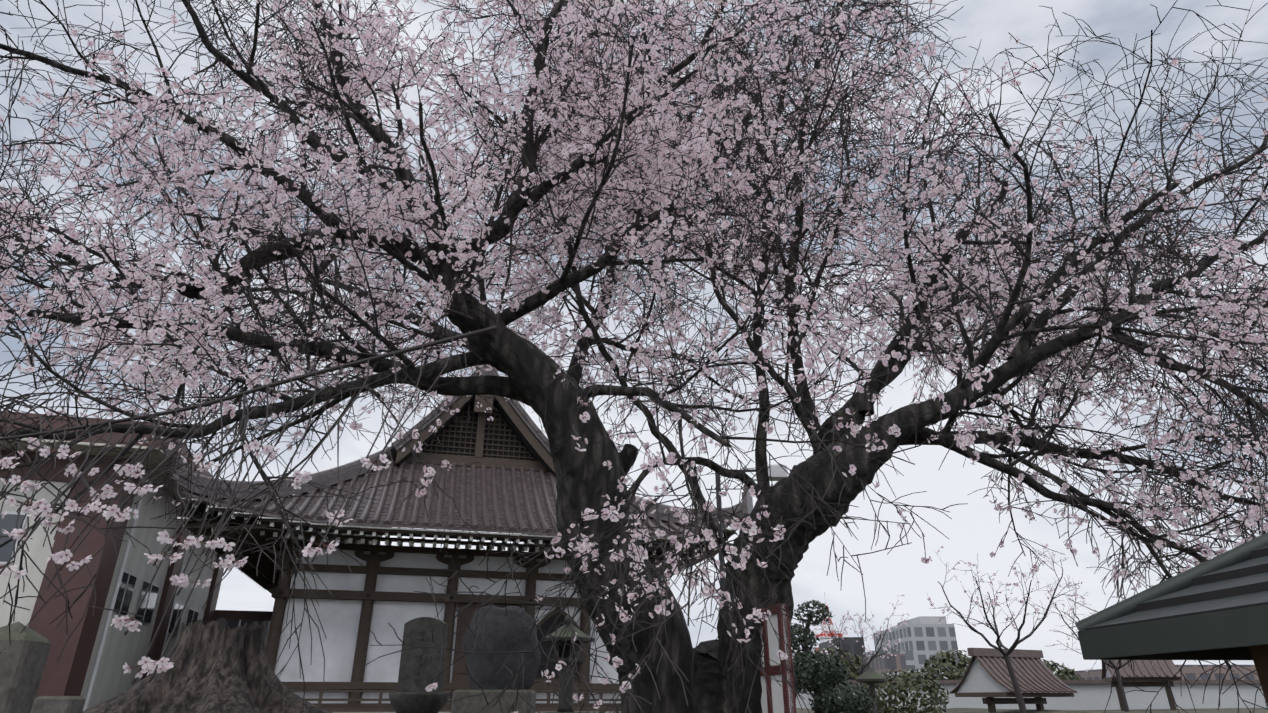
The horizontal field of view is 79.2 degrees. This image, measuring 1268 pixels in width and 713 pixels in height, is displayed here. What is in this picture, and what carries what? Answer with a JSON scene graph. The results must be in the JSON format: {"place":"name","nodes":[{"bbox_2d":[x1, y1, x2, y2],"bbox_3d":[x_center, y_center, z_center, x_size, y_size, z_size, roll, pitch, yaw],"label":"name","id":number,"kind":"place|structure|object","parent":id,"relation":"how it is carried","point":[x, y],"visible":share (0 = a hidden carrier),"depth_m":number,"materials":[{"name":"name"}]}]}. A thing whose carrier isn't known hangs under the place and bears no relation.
{"place":"outdoors","nodes":[
{"label":"outdoors","id":0,"kind":"place"},
{"bbox_2d":[0,0,1267,676],"label":"sky","id":1,"kind":"structure","parent":0,"point":[974,528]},
{"bbox_2d":[796,708,1267,712],"bbox_3d":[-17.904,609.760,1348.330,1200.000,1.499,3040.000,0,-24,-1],"label":"ground","id":2,"kind":"structure","parent":0,"point":[985,710],"depth_m":28.70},
{"bbox_2d":[0,622,85,712],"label":"stone pillar","id":3,"kind":"structure","parent":2,"relation":"on","point":[24,656],"depth_m":4.29,"materials":[{"name":"stone"}]},
{"bbox_2d":[0,411,272,710],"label":"building","id":4,"kind":"structure","parent":2,"relation":"on","point":[99,651],"depth_m":17.14,"materials":[{"name":"paint"}]},
{"bbox_2d":[82,617,331,712],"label":"stump","id":5,"kind":"object","parent":2,"relation":"on","point":[213,670],"visible":0.98,"depth_m":5.56,"materials":[{"name":"brown wood"}]},
{"bbox_2d":[389,617,448,712],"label":"stele","id":6,"kind":"object","parent":2,"relation":"on","point":[418,667],"visible":0.94,"depth_m":8.62,"materials":[{"name":"stone"}]},
{"bbox_2d":[162,365,752,712],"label":"temple","id":7,"kind":"structure","parent":2,"relation":"on","point":[509,480],"depth_m":19.88,"materials":[{"name":"white paint"}]},
{"bbox_2d":[451,690,535,712],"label":"stone base","id":8,"kind":"object","parent":2,"relation":"on","point":[475,704],"visible":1,"depth_m":7.83,"materials":[{"name":"grey stone"}]},
{"bbox_2d":[462,605,540,689],"bbox_3d":[-1.429,3.227,8.301,0.838,1.045,0.476,-4,-24,-8],"label":"stone monument","id":9,"kind":"object","parent":8,"relation":"on","point":[502,628],"visible":0.67,"depth_m":8.15,"materials":[{"name":"grey stone"}]},
{"bbox_2d":[542,614,593,712],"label":"lantern","id":10,"kind":"object","parent":2,"relation":"on","point":[563,707],"visible":0.69,"depth_m":9.65,"materials":[{"name":"stone"}]},
{"bbox_2d":[0,0,1267,712],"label":"cherry","id":11,"kind":"object","parent":2,"relation":"on","point":[1258,424],"depth_m":6.84,"materials":[{"name":"plant"}]},
{"bbox_2d":[0,326,496,684],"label":"twigs","id":12,"kind":"object","parent":11,"relation":"attached to","point":[285,381],"visible":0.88,"depth_m":3.26,"materials":[{"name":"brown"}]},
{"bbox_2d":[0,439,390,677],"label":"blossoms","id":13,"kind":"object","parent":12,"relation":"attached to","point":[61,558],"visible":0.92,"depth_m":2.83,"materials":[{"name":"pink plant"}]},
{"bbox_2d":[0,0,1267,712],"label":"blossoms","id":14,"kind":"object","parent":11,"relation":"attached to","point":[190,362],"visible":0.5,"depth_m":6.85,"materials":[{"name":"pink plant"}]},
{"bbox_2d":[715,464,796,712],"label":"gate and lamp","id":15,"kind":"structure","parent":2,"relation":"on","point":[782,696],"depth_m":6.21,"materials":[{"name":"red wood"}]},
{"bbox_2d":[815,592,842,651],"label":"radio tower","id":16,"kind":"structure","parent":2,"relation":"on","point":[824,634],"depth_m":282.66,"materials":[{"name":"metal"}]},
{"bbox_2d":[790,600,875,712],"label":"pruned tree","id":17,"kind":"object","parent":2,"relation":"on","point":[804,671],"visible":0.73,"depth_m":11.72,"materials":[{"name":"green plant"}]},
{"bbox_2d":[801,614,886,712],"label":"lantern","id":18,"kind":"object","parent":2,"relation":"on","point":[871,677],"visible":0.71,"depth_m":14.51,"materials":[{"name":"grey stone"}]},
{"bbox_2d":[812,600,908,685],"bbox_3d":[9.409,12.160,31.618,4.599,4.616,3.556,0,-24,-1],"label":"cherry wood","id":19,"kind":"object","parent":2,"relation":"on","point":[860,671],"visible":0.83,"depth_m":31.81,"materials":[{"name":"brown plant"}]},
{"bbox_2d":[811,594,908,658],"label":"tree blossoms","id":20,"kind":"object","parent":19,"relation":"attached to","point":[860,632],"visible":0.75,"depth_m":32.10,"materials":[{"name":"pink plant"}]},
{"bbox_2d":[822,668,950,712],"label":"bush","id":21,"kind":"object","parent":2,"relation":"on","point":[903,686],"visible":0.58,"depth_m":17.07,"materials":[{"name":"green plant"}]},
{"bbox_2d":[796,647,1082,679],"bbox_3d":[15.596,16.687,39.546,15.089,3.384,4.507,-2,-24,4],"label":"bush","id":22,"kind":"object","parent":2,"relation":"on","point":[940,660],"visible":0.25,"depth_m":39.20,"materials":[{"name":"green plant"}]},
{"bbox_2d":[927,547,1083,712],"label":"cherry wood","id":23,"kind":"object","parent":2,"relation":"on","point":[1015,684],"visible":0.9,"depth_m":20.41,"materials":[{"name":"brown plant"}]},
{"bbox_2d":[927,544,1084,630],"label":"tree blossoms","id":24,"kind":"object","parent":23,"relation":"attached to","point":[1000,592],"visible":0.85,"depth_m":20.60,"materials":[{"name":"pink plant"}]},
{"bbox_2d":[796,648,1267,712],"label":"gates","id":25,"kind":"object","parent":2,"relation":"on","point":[985,681],"visible":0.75,"depth_m":33.54,"materials":[{"name":"tile"}]},
{"bbox_2d":[819,616,1258,679],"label":"town","id":26,"kind":"object","parent":2,"relation":"on","point":[922,638],"visible":0.1,"depth_m":178.27,"materials":[{"name":"concrete"}]},
{"bbox_2d":[1029,578,1158,711],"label":"cherry wood","id":27,"kind":"object","parent":2,"relation":"on","point":[1123,695],"visible":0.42,"depth_m":25.17,"materials":[{"name":"brown plant"}]},
{"bbox_2d":[1044,583,1152,671],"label":"tree blossoms","id":28,"kind":"object","parent":27,"relation":"attached to","point":[1071,613],"visible":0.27,"depth_m":25.85,"materials":[{"name":"pink plant"}]},
{"bbox_2d":[1075,532,1267,705],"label":"roof","id":29,"kind":"object","parent":2,"relation":"on","point":[1215,608],"visible":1,"depth_m":4.39,"materials":[{"name":"metal"}]}
]}

